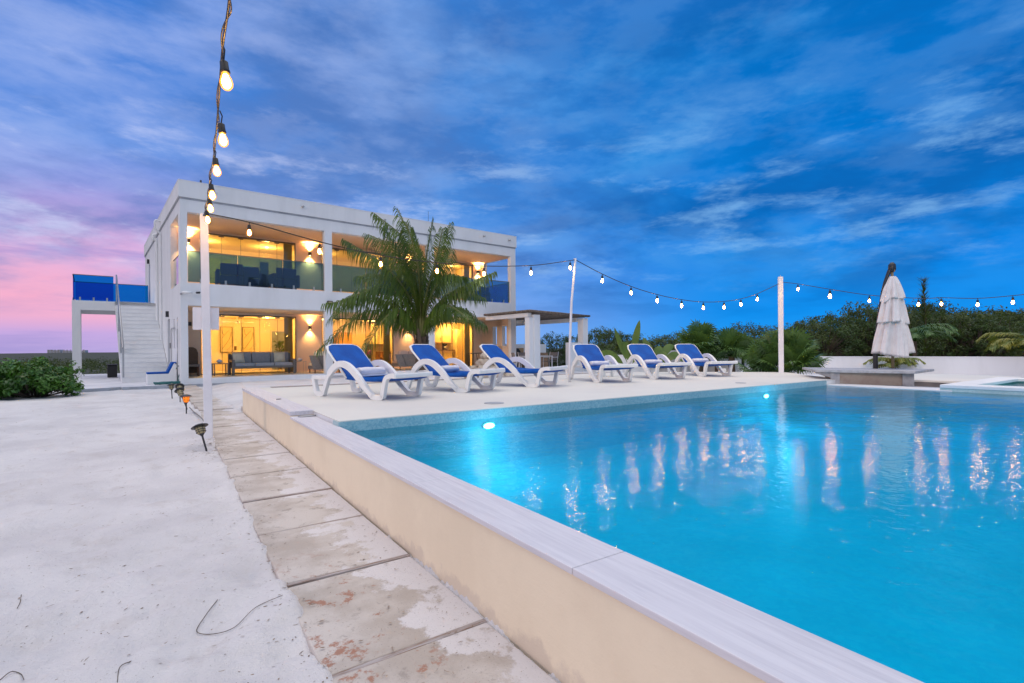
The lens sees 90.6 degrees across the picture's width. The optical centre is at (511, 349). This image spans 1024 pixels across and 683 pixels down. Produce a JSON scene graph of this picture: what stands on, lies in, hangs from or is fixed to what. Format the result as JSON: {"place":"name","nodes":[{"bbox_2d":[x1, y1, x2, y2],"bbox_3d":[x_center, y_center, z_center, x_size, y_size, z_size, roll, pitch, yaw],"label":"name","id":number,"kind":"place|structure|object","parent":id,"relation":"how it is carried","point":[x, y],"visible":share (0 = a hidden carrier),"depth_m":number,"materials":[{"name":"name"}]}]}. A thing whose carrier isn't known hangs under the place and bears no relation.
{"place":"outdoors","nodes":[
{"label":"outdoors","id":0,"kind":"place"},
{"bbox_2d":[73,373,237,392],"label":"side terrace","id":1,"kind":"structure","parent":0,"point":[97,382],"depth_m":17.06,"materials":[{"name":"paint"}]},
{"bbox_2d":[107,364,117,376],"bbox_3d":[-17.370,0.922,22.016,0.380,0.560,0.460,-1,0,-39],"label":"wheeled bin","id":2,"kind":"object","parent":1,"relation":"on","point":[111,370],"visible":1,"depth_m":21.85,"materials":[{"name":"black plastic"}]},
{"bbox_2d":[72,274,167,382],"bbox_3d":[-16.645,-0.978,21.321,2.877,4.646,8.472,0,0,-40],"label":"outdoor stair","id":3,"kind":"object","parent":1,"relation":"on","point":[140,342],"visible":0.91,"depth_m":21.48,"materials":[{"name":"white concrete"}]},
{"bbox_2d":[146,362,176,384],"bbox_3d":[-12.095,0.806,17.478,0.830,0.740,0.620,-1,0,-39],"label":"sun lounger","id":4,"kind":"object","parent":1,"relation":"on","point":[169,373],"visible":0.95,"depth_m":17.29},
{"bbox_2d":[153,365,179,384],"bbox_3d":[-11.402,0.849,16.868,0.530,0.625,0.870,-1,0,44],"label":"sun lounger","id":5,"kind":"object","parent":1,"relation":"on","point":[168,382],"visible":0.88,"depth_m":16.71,"materials":[{"name":"teal"}]},
{"bbox_2d":[0,382,560,682],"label":"sand","id":6,"kind":"structure","parent":0,"point":[103,507],"depth_m":2.94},
{"bbox_2d":[0,355,85,397],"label":"leafy shrub","id":7,"kind":"object","parent":6,"relation":"on","point":[40,376],"visible":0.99,"depth_m":13.05,"materials":[{"name":"green plant"}]},
{"bbox_2d":[174,387,187,408],"bbox_3d":[-6.867,1.016,10.497,0.187,0.451,0.386,-1,0,-42],"label":"solar lamp","id":8,"kind":"object","parent":6,"relation":"on","point":[179,391],"visible":0.84,"depth_m":10.52,"materials":[{"name":"metal"}]},
{"bbox_2d":[180,394,190,413],"bbox_3d":[-6.055,1.043,9.419,0.190,0.420,0.190,0,0,-34],"label":"solar lamp","id":9,"kind":"object","parent":6,"relation":"on","point":[186,398],"visible":0.97,"depth_m":9.39,"materials":[{"name":"glass"}]},
{"bbox_2d":[191,423,208,450],"bbox_3d":[-3.800,1.073,6.167,0.187,0.352,0.234,0,0,-34],"label":"solar lamp","id":10,"kind":"object","parent":6,"relation":"on","point":[200,429],"visible":0.98,"depth_m":6.14,"materials":[{"name":"metal"}]},
{"bbox_2d":[193,213,218,438],"bbox_3d":[-4.085,-0.184,6.766,0.305,3.240,0.127,-1,0,-30],"label":"light post","id":11,"kind":"object","parent":6,"relation":"on","point":[205,318],"visible":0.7,"depth_m":6.72,"materials":[{"name":"paint"}]},
{"bbox_2d":[203,0,232,223],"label":"string light","id":12,"kind":"object","parent":11,"relation":"hanging from","point":[225,82],"visible":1,"depth_m":3.54,"materials":[{"name":"black"}]},
{"bbox_2d":[196,595,282,634],"bbox_3d":[-1.229,1.187,2.273,0.304,0.057,0.222,0,0,-2],"label":"twig","id":13,"kind":"object","parent":6,"relation":"on","point":[231,628],"visible":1,"depth_m":2.24,"materials":[{"name":"brown"}]},
{"bbox_2d":[9,401,521,682],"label":"leaf litter","id":14,"kind":"object","parent":6,"relation":"on","point":[266,569],"visible":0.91,"depth_m":2.43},
{"bbox_2d":[261,372,834,423],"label":"pool deck","id":15,"kind":"structure","parent":6,"relation":"on","point":[341,403],"depth_m":8.34,"materials":[{"name":"concrete"}]},
{"bbox_2d":[311,344,432,399],"bbox_3d":[-2.181,0.312,7.813,1.865,0.815,0.780,-1,0,33],"label":"sun lounger","id":16,"kind":"object","parent":15,"relation":"on","point":[350,358],"visible":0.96,"depth_m":7.80,"materials":[{"name":"white plastic"}]},
{"bbox_2d":[356,367,386,375],"bbox_3d":[-2.167,0.335,7.804,0.201,0.134,0.500,-1,0,33],"label":"rolled towel","id":17,"kind":"object","parent":16,"relation":"on","point":[370,371],"visible":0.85,"depth_m":7.74,"materials":[{"name":"fabric"}]},
{"bbox_2d":[397,344,504,392],"bbox_3d":[-1.106,0.303,8.955,1.865,0.815,0.780,0,0,32],"label":"sun lounger","id":18,"kind":"object","parent":15,"relation":"on","point":[430,358],"visible":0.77,"depth_m":8.90,"materials":[{"name":"white plastic"}]},
{"bbox_2d":[441,365,459,371],"bbox_3d":[-1.107,0.335,8.957,0.139,0.113,0.440,0,0,32],"label":"rolled towel","id":19,"kind":"object","parent":18,"relation":"on","point":[446,368],"visible":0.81,"depth_m":8.92,"materials":[{"name":"fabric"}]},
{"bbox_2d":[471,344,567,386],"bbox_3d":[0.087,0.293,9.959,1.865,0.815,0.780,-1,0,31],"label":"sun lounger","id":20,"kind":"object","parent":15,"relation":"on","point":[496,356],"visible":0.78,"depth_m":9.89,"materials":[{"name":"white plastic"}]},
{"bbox_2d":[568,258,576,381],"bbox_3d":[1.281,-0.623,10.743,0.200,2.624,0.065,-1,0,-3],"label":"light post","id":21,"kind":"object","parent":15,"relation":"on","point":[570,335],"visible":0.93,"depth_m":10.72,"materials":[{"name":"paint"}]},
{"bbox_2d":[209,213,572,275],"bbox_3d":[-1.390,-1.601,8.760,6.751,0.568,0.067,-1,0,-36],"label":"string light","id":22,"kind":"object","parent":21,"relation":"hanging from","point":[249,233],"visible":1,"depth_m":8.19,"materials":[{"name":"black"}]},
{"bbox_2d":[565,344,637,382],"bbox_3d":[1.925,0.277,11.187,0.780,0.815,1.865,0,0,-20],"label":"sun lounger","id":23,"kind":"object","parent":15,"relation":"on","point":[586,354],"visible":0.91,"depth_m":11.33,"materials":[{"name":"white plastic"}]},
{"bbox_2d":[589,361,608,365],"bbox_3d":[1.925,0.308,11.189,0.440,0.113,0.139,0,0,-20],"label":"rolled towel","id":24,"kind":"object","parent":23,"relation":"on","point":[595,363],"visible":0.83,"depth_m":11.13,"materials":[{"name":"fabric"}]},
{"bbox_2d":[622,344,691,378],"bbox_3d":[3.382,0.264,12.139,0.780,0.815,1.865,-1,0,-18],"label":"sun lounger","id":25,"kind":"object","parent":15,"relation":"on","point":[640,353],"visible":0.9,"depth_m":12.21,"materials":[{"name":"white plastic"}]},
{"bbox_2d":[644,359,661,363],"bbox_3d":[3.382,0.295,12.141,0.440,0.113,0.139,-1,0,-18],"label":"rolled towel","id":26,"kind":"object","parent":25,"relation":"on","point":[652,361],"visible":0.91,"depth_m":12.08,"materials":[{"name":"fabric"}]},
{"bbox_2d":[333,380,1023,682],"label":"pool basin","id":27,"kind":"object","parent":15,"relation":"in","point":[898,563],"visible":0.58,"depth_m":4.91,"materials":[{"name":"liquid"}]},
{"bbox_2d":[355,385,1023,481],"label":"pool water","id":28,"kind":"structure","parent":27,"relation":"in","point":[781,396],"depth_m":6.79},
{"bbox_2d":[940,377,1023,396],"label":"spa pool","id":29,"kind":"structure","parent":27,"relation":"in","point":[1006,385],"depth_m":8.90,"materials":[{"name":"concrete"}]},
{"bbox_2d":[667,344,737,375],"bbox_3d":[4.849,0.251,13.060,0.780,0.815,1.865,-1,0,-16],"label":"sun lounger","id":30,"kind":"object","parent":15,"relation":"on","point":[688,352],"visible":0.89,"depth_m":13.17,"materials":[{"name":"white plastic"}]},
{"bbox_2d":[692,358,708,362],"bbox_3d":[4.848,0.283,13.062,0.440,0.113,0.139,-1,0,-16],"label":"rolled towel","id":31,"kind":"object","parent":30,"relation":"on","point":[697,360],"visible":0.88,"depth_m":13.02,"materials":[{"name":"fabric"}]},
{"bbox_2d":[778,275,783,372],"bbox_3d":[7.347,-0.664,13.849,0.124,2.720,0.124,0,0,23],"label":"light post","id":32,"kind":"object","parent":15,"relation":"on","point":[780,331],"visible":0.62,"depth_m":13.79,"materials":[{"name":"paint"}]},
{"bbox_2d":[576,260,777,309],"bbox_3d":[4.339,-1.454,12.290,6.749,0.960,0.074,-1,0,-27],"label":"string light","id":33,"kind":"object","parent":32,"relation":"hanging from","point":[657,300],"visible":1,"depth_m":12.04,"materials":[{"name":"black"}]},
{"bbox_2d":[783,282,1023,306],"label":"string light","id":34,"kind":"object","parent":32,"relation":"hanging from","point":[918,300],"visible":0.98,"depth_m":11.36,"materials":[{"name":"black"}]},
{"bbox_2d":[242,387,923,682],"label":"pool wall","id":35,"kind":"structure","parent":6,"relation":"on","point":[563,603],"depth_m":1.86,"materials":[{"name":"painted plaster"},{"name":"stone tile"}]},
{"bbox_2d":[643,337,682,362],"bbox_3d":[4.599,0.386,15.807,1.555,1.553,0.549,-1,0,1],"label":"banana plant","id":36,"kind":"object","parent":6,"relation":"on","point":[665,350],"visible":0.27,"depth_m":15.92,"materials":[{"name":"green plant"}]},
{"bbox_2d":[735,341,777,371],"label":"fan palm","id":37,"kind":"object","parent":6,"relation":"on","point":[753,352],"visible":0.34,"depth_m":15.57,"materials":[{"name":"green plant"}]},
{"bbox_2d":[175,385,556,682],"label":"path","id":38,"kind":"structure","parent":0,"point":[415,630],"depth_m":2.53,"materials":[{"name":"stone"}]},
{"bbox_2d":[0,321,968,373],"bbox_3d":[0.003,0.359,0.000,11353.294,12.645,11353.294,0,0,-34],"label":"scrubland terrain","id":39,"kind":"structure","parent":0,"point":[95,355],"depth_m":823.13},
{"bbox_2d":[144,179,516,383],"bbox_3d":[-9.751,-2.565,26.383,14.706,7.700,13.889,-1,0,-39],"label":"villa","id":40,"kind":"object","parent":39,"relation":"on","point":[294,320],"visible":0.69,"depth_m":21.11,"materials":[{"name":"paint"}]},
{"bbox_2d":[188,347,199,375],"bbox_3d":[-11.840,0.443,18.766,0.420,1.060,0.510,-1,0,-39],"label":"wicker chair","id":41,"kind":"object","parent":40,"relation":"on","point":[193,365],"visible":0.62,"depth_m":18.92,"materials":[{"name":"brown wicker"}]},
{"bbox_2d":[212,363,228,375],"bbox_3d":[-10.816,0.734,18.776,0.520,0.460,0.550,-1,0,-39],"label":"side table","id":42,"kind":"object","parent":40,"relation":"on","point":[225,368],"visible":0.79,"depth_m":18.71,"materials":[{"name":"brown metal"}]},
{"bbox_2d":[220,327,232,351],"bbox_3d":[-12.891,-0.448,22.859,0.490,1.160,0.050,-1,0,-39],"label":"wall art","id":43,"kind":"object","parent":40,"relation":"attached to","point":[226,342],"depth_m":22.86,"materials":[{"name":"fabric"}]},
{"bbox_2d":[215,263,246,285],"bbox_3d":[-10.233,-2.661,18.452,0.980,0.840,0.740,-1,0,-34],"label":"armchair","id":44,"kind":"object","parent":40,"relation":"on","point":[227,271],"visible":0.94,"depth_m":18.16,"materials":[{"name":"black fabric"}]},
{"bbox_2d":[242,327,253,351],"bbox_3d":[-12.188,-0.454,23.421,0.490,1.160,0.050,-1,0,-39],"label":"wall art","id":45,"kind":"object","parent":40,"relation":"attached to","point":[247,339],"depth_m":23.40,"materials":[{"name":"wood"}]},
{"bbox_2d":[235,267,268,287],"bbox_3d":[-9.900,-2.664,19.296,0.980,0.840,0.740,-1,0,-9],"label":"armchair","id":46,"kind":"object","parent":40,"relation":"on","point":[253,274],"visible":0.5,"depth_m":18.98,"materials":[{"name":"black fabric"}]},
{"bbox_2d":[228,352,295,374],"bbox_3d":[-9.735,0.525,19.769,2.250,0.860,0.850,-1,0,-39],"label":"patio sofa","id":47,"kind":"object","parent":40,"relation":"on","point":[259,359],"visible":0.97,"depth_m":19.71,"materials":[{"name":"grey fabric"}]},
{"bbox_2d":[232,353,244,362],"bbox_3d":[-10.435,0.314,19.332,0.180,0.420,0.420,-26,-16,37],"label":"pillow","id":48,"kind":"object","parent":47,"relation":"on","point":[238,357],"visible":0.96,"depth_m":19.27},
{"bbox_2d":[273,352,284,361],"bbox_3d":[-9.298,0.301,20.259,0.420,0.420,0.180,-1,-18,-36],"label":"pillow","id":49,"kind":"object","parent":47,"relation":"on","point":[279,356],"visible":0.98,"depth_m":20.20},
{"bbox_2d":[260,262,268,274],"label":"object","id":50,"kind":"structure","parent":40,"relation":"in","point":[264,269],"depth_m":23.85,"materials":[{"name":"fabric"}]},
{"bbox_2d":[270,330,283,368],"bbox_3d":[-11.193,0.013,24.200,0.632,1.850,0.090,-1,0,-39],"label":"interior door","id":51,"kind":"structure","parent":40,"relation":"in","point":[273,333],"depth_m":24.13,"materials":[{"name":"paint"}]},
{"bbox_2d":[273,341,283,369],"bbox_3d":[-10.924,0.256,23.864,0.581,1.379,0.546,0,0,-34],"label":"potted plant","id":52,"kind":"object","parent":40,"relation":"on","point":[280,343],"visible":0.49,"depth_m":23.80,"materials":[{"name":"green plant"}]},
{"bbox_2d":[267,268,299,288],"bbox_3d":[-8.825,-2.673,19.577,0.980,0.840,0.740,-1,0,-44],"label":"armchair","id":53,"kind":"object","parent":40,"relation":"on","point":[278,279],"visible":0.91,"depth_m":19.30,"materials":[{"name":"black fabric"}]},
{"bbox_2d":[308,351,339,372],"bbox_3d":[-7.651,0.507,20.572,1.314,0.860,0.797,-1,0,-39],"label":"wicker loveseat","id":54,"kind":"object","parent":40,"relation":"on","point":[316,363],"visible":0.41,"depth_m":20.10,"materials":[{"name":"grey wicker"}]},
{"bbox_2d":[392,351,415,369],"bbox_3d":[-4.883,0.483,23.231,1.314,0.860,0.797,-1,0,-39],"label":"wicker loveseat","id":55,"kind":"object","parent":40,"relation":"on","point":[405,358],"visible":0.72,"depth_m":22.86,"materials":[{"name":"grey wicker"}]},
{"bbox_2d":[468,286,489,301],"bbox_3d":[-1.665,-2.736,25.747,0.740,0.840,0.980,0,0,31],"label":"armchair","id":56,"kind":"object","parent":40,"relation":"on","point":[484,294],"visible":0.46,"depth_m":25.55,"materials":[{"name":"black fabric"}]},
{"bbox_2d":[0,304,1023,377],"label":"scrub","id":57,"kind":"object","parent":39,"relation":"on","point":[93,366],"visible":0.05,"depth_m":98.19,"materials":[{"name":"green plant"}]},
{"bbox_2d":[540,331,567,366],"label":"bushy tree","id":58,"kind":"object","parent":39,"relation":"on","point":[551,341],"visible":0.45,"depth_m":32.80,"materials":[{"name":"green plant"}]},
{"bbox_2d":[553,334,577,364],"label":"bushy tree","id":59,"kind":"object","parent":39,"relation":"on","point":[574,338],"visible":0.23,"depth_m":33.77,"materials":[{"name":"green plant"}]},
{"bbox_2d":[577,326,622,350],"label":"bushy tree","id":60,"kind":"object","parent":39,"relation":"on","point":[600,338],"visible":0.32,"depth_m":28.83,"materials":[{"name":"green plant"}]},
{"bbox_2d":[588,327,628,353],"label":"bushy tree","id":61,"kind":"object","parent":39,"relation":"on","point":[620,332],"visible":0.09,"depth_m":30.26,"materials":[{"name":"green plant"}]},
{"bbox_2d":[602,339,654,354],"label":"bushy tree","id":62,"kind":"object","parent":39,"relation":"on","point":[617,350],"visible":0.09,"depth_m":25.23,"materials":[{"name":"green plant"}]},
{"bbox_2d":[609,332,652,346],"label":"bushy tree","id":63,"kind":"object","parent":39,"relation":"on","point":[627,336],"visible":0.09,"depth_m":29.99,"materials":[{"name":"green plant"}]},
{"bbox_2d":[639,334,673,345],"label":"bushy tree","id":64,"kind":"object","parent":39,"relation":"on","point":[661,337],"visible":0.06,"depth_m":30.73,"materials":[{"name":"green plant"}]},
{"bbox_2d":[651,330,679,349],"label":"bushy tree","id":65,"kind":"object","parent":39,"relation":"on","point":[675,334],"visible":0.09,"depth_m":30.34,"materials":[{"name":"green plant"}]},
{"bbox_2d":[654,337,681,349],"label":"bushy tree","id":66,"kind":"object","parent":39,"relation":"on","point":[674,341],"visible":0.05,"depth_m":24.76,"materials":[{"name":"green plant"}]},
{"bbox_2d":[673,319,723,371],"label":"fan palm","id":67,"kind":"object","parent":39,"relation":"on","point":[699,335],"visible":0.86,"depth_m":17.26,"materials":[{"name":"green plant"}]},
{"bbox_2d":[708,327,755,371],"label":"fan palm","id":68,"kind":"object","parent":39,"relation":"on","point":[731,337],"visible":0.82,"depth_m":17.13,"materials":[{"name":"green plant"}]},
{"bbox_2d":[729,321,775,338],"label":"bushy tree","id":69,"kind":"object","parent":39,"relation":"on","point":[745,328],"visible":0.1,"depth_m":31.01,"materials":[{"name":"green plant"}]},
{"bbox_2d":[749,326,831,374],"bbox_3d":[8.156,0.196,14.960,2.340,1.806,2.296,0,0,-34],"label":"fan palm","id":70,"kind":"object","parent":39,"relation":"on","point":[799,350],"visible":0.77,"depth_m":14.59,"materials":[{"name":"green plant"}]},
{"bbox_2d":[769,319,836,355],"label":"bushy tree","id":71,"kind":"object","parent":39,"relation":"on","point":[820,336],"visible":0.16,"depth_m":23.86,"materials":[{"name":"green plant"}]},
{"bbox_2d":[791,315,867,355],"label":"bushy tree","id":72,"kind":"object","parent":39,"relation":"on","point":[840,331],"visible":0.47,"depth_m":24.38,"materials":[{"name":"green plant"}]},
{"bbox_2d":[812,311,862,354],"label":"bushy tree","id":73,"kind":"object","parent":39,"relation":"on","point":[832,316],"visible":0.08,"depth_m":29.14,"materials":[{"name":"green plant"}]},
{"bbox_2d":[819,313,872,355],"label":"bushy tree","id":74,"kind":"object","parent":39,"relation":"on","point":[862,334],"visible":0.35,"depth_m":25.28,"materials":[{"name":"green plant"}]},
{"bbox_2d":[833,301,877,354],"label":"bushy tree","id":75,"kind":"object","parent":39,"relation":"on","point":[856,309],"visible":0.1,"depth_m":30.40,"materials":[{"name":"green plant"}]},
{"bbox_2d":[842,304,911,355],"bbox_3d":[17.605,-0.440,24.817,2.603,3.481,3.096,0,0,6],"label":"bushy tree","id":76,"kind":"object","parent":39,"relation":"on","point":[871,327],"visible":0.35,"depth_m":24.43,"materials":[{"name":"green plant"}]},
{"bbox_2d":[853,299,917,343],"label":"bushy tree","id":77,"kind":"object","parent":39,"relation":"on","point":[868,306],"visible":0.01,"depth_m":29.51,"materials":[{"name":"green plant"}]},
{"bbox_2d":[859,306,950,355],"bbox_3d":[19.348,-0.375,25.417,4.021,3.626,4.036,0,0,-19],"label":"bushy tree","id":78,"kind":"object","parent":39,"relation":"on","point":[922,351],"visible":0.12,"depth_m":24.43,"materials":[{"name":"green plant"}]},
{"bbox_2d":[912,276,938,355],"bbox_3d":[19.514,-1.300,24.064,1.547,4.707,1.506,0,0,-34],"label":"casuarina","id":79,"kind":"object","parent":39,"relation":"on","point":[925,310],"visible":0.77,"depth_m":24.03,"materials":[{"name":"green plant"}]},
{"bbox_2d":[914,298,951,355],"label":"bushy tree","id":80,"kind":"object","parent":39,"relation":"on","point":[939,308],"visible":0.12,"depth_m":28.89,"materials":[{"name":"green plant"}]},
{"bbox_2d":[909,323,959,355],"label":"feather palm","id":81,"kind":"object","parent":39,"relation":"on","point":[927,331],"visible":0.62,"depth_m":20.86,"materials":[{"name":"green plant"}]},
{"bbox_2d":[908,308,972,356],"bbox_3d":[20.877,-0.402,25.588,3.395,3.449,3.065,-1,0,-10],"label":"bushy tree","id":82,"kind":"object","parent":39,"relation":"on","point":[938,322],"visible":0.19,"depth_m":24.86,"materials":[{"name":"green plant"}]},
{"bbox_2d":[925,301,990,354],"bbox_3d":[25.242,-0.671,29.210,4.082,4.321,4.097,0,0,38],"label":"bushy tree","id":83,"kind":"object","parent":39,"relation":"on","point":[949,309],"visible":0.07,"depth_m":29.02,"materials":[{"name":"green plant"}]},
{"bbox_2d":[920,308,1000,356],"bbox_3d":[22.094,-0.361,25.532,3.522,3.448,3.617,-1,0,16],"label":"bushy tree","id":84,"kind":"object","parent":39,"relation":"on","point":[958,324],"visible":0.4,"depth_m":24.79,"materials":[{"name":"green plant"}]},
{"bbox_2d":[950,308,1007,356],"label":"bushy tree","id":85,"kind":"object","parent":39,"relation":"on","point":[975,315],"visible":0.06,"depth_m":29.30,"materials":[{"name":"green plant"}]},
{"bbox_2d":[941,313,1018,356],"bbox_3d":[22.628,-0.226,24.890,3.516,2.974,2.956,0,0,3],"label":"bushy tree","id":86,"kind":"object","parent":39,"relation":"on","point":[977,327],"visible":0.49,"depth_m":24.53,"materials":[{"name":"green plant"}]},
{"bbox_2d":[962,311,1023,356],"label":"bushy tree","id":87,"kind":"object","parent":39,"relation":"on","point":[1005,324],"visible":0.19,"depth_m":24.73,"materials":[{"name":"green plant"}]},
{"bbox_2d":[973,305,1023,337],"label":"bushy tree","id":88,"kind":"object","parent":39,"relation":"on","point":[1007,312],"visible":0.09,"depth_m":28.87,"materials":[{"name":"green plant"}]},
{"bbox_2d":[976,332,1023,356],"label":"feather palm","id":89,"kind":"object","parent":39,"relation":"on","point":[1014,344],"visible":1,"depth_m":16.68,"materials":[{"name":"green plant"}]},
{"bbox_2d":[241,367,743,411],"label":"terrace","id":90,"kind":"structure","parent":0,"point":[271,383],"depth_m":17.39,"materials":[{"name":"paint"}]},
{"bbox_2d":[313,206,496,379],"bbox_3d":[-2.759,-1.397,13.188,4.758,4.948,2.631,0,0,6],"label":"coconut palm","id":91,"kind":"object","parent":90,"relation":"on","point":[415,320],"visible":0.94,"depth_m":12.91,"materials":[{"name":"palm leaf"},{"name":"bark"}]},
{"bbox_2d":[484,309,589,370],"bbox_3d":[-0.064,-0.314,25.834,3.949,2.829,7.557,0,0,-40],"label":"pergola","id":92,"kind":"object","parent":90,"relation":"on","point":[531,320],"visible":0.64,"depth_m":22.75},
{"bbox_2d":[496,343,581,370],"bbox_3d":[1.859,0.384,26.620,4.157,1.400,5.970,0,0,-34],"label":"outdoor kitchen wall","id":93,"kind":"structure","parent":90,"relation":"on","point":[544,353],"depth_m":28.23,"materials":[{"name":"white concrete"}]},
{"bbox_2d":[543,352,558,366],"bbox_3d":[1.890,0.573,24.618,0.551,0.926,0.596,-1,0,41],"label":"dining chair","id":94,"kind":"object","parent":90,"relation":"on","point":[554,355],"visible":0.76,"depth_m":24.69,"materials":[{"name":"grey wicker"}]},
{"bbox_2d":[564,342,621,361],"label":"bushy tree","id":95,"kind":"object","parent":90,"relation":"on","point":[607,346],"visible":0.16,"depth_m":25.19,"materials":[{"name":"green plant"}]},
{"bbox_2d":[601,320,639,371],"bbox_3d":[3.709,0.094,17.037,1.687,2.153,0.210,0,0,16],"label":"banana plant","id":96,"kind":"object","parent":90,"relation":"on","point":[624,350],"visible":0.49,"depth_m":17.03,"materials":[{"name":"green plant"}]},
{"bbox_2d":[638,338,674,350],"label":"bushy tree","id":97,"kind":"object","parent":90,"relation":"on","point":[652,342],"visible":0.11,"depth_m":25.66,"materials":[{"name":"green plant"}]},
{"bbox_2d":[596,355,740,371],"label":"garden wall","id":98,"kind":"structure","parent":90,"relation":"on","point":[709,369],"depth_m":18.61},
{"bbox_2d":[659,350,681,371],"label":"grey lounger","id":99,"kind":"object","parent":90,"relation":"on","point":[678,369],"visible":0.17,"depth_m":15.81,"materials":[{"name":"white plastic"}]},
{"bbox_2d":[698,339,759,371],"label":"feather palm","id":100,"kind":"object","parent":90,"relation":"on","point":[739,354],"visible":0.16,"depth_m":17.05,"materials":[{"name":"green plant"}]},
{"bbox_2d":[741,329,772,363],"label":"bushy tree","id":101,"kind":"object","parent":90,"relation":"on","point":[751,332],"visible":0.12,"depth_m":24.71,"materials":[{"name":"green plant"}]},
{"bbox_2d":[0,0,1023,352],"label":"sky","id":102,"kind":"structure","parent":0,"point":[709,152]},
{"bbox_2d":[818,374,1023,387],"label":"bar terrace","id":103,"kind":"structure","parent":0,"point":[930,380],"depth_m":11.96,"materials":[{"name":"concrete"}]},
{"bbox_2d":[802,367,933,385],"bbox_3d":[7.690,0.723,11.123,2.498,0.580,1.500,-1,0,37],"label":"pool bar","id":104,"kind":"object","parent":103,"relation":"on","point":[886,376],"visible":0.62,"depth_m":10.68,"materials":[{"name":"concrete"}]},
{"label":"back terrace","id":105,"kind":"structure","parent":0,"visible":0},
{"bbox_2d":[871,262,915,368],"bbox_3d":[8.267,-0.462,11.310,1.168,2.920,0.900,0,0,22],"label":"closed parasol","id":106,"kind":"object","parent":105,"relation":"on","point":[892,337],"visible":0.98,"depth_m":11.03,"materials":[{"name":"fabric"}]},
{"bbox_2d":[863,357,925,367],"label":"feather palm","id":107,"kind":"object","parent":105,"relation":"on","point":[909,361],"visible":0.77,"depth_m":17.52,"materials":[{"name":"green plant"}]},
{"bbox_2d":[789,356,1023,376],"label":"garden wall","id":108,"kind":"structure","parent":105,"relation":"on","point":[1000,366],"depth_m":17.30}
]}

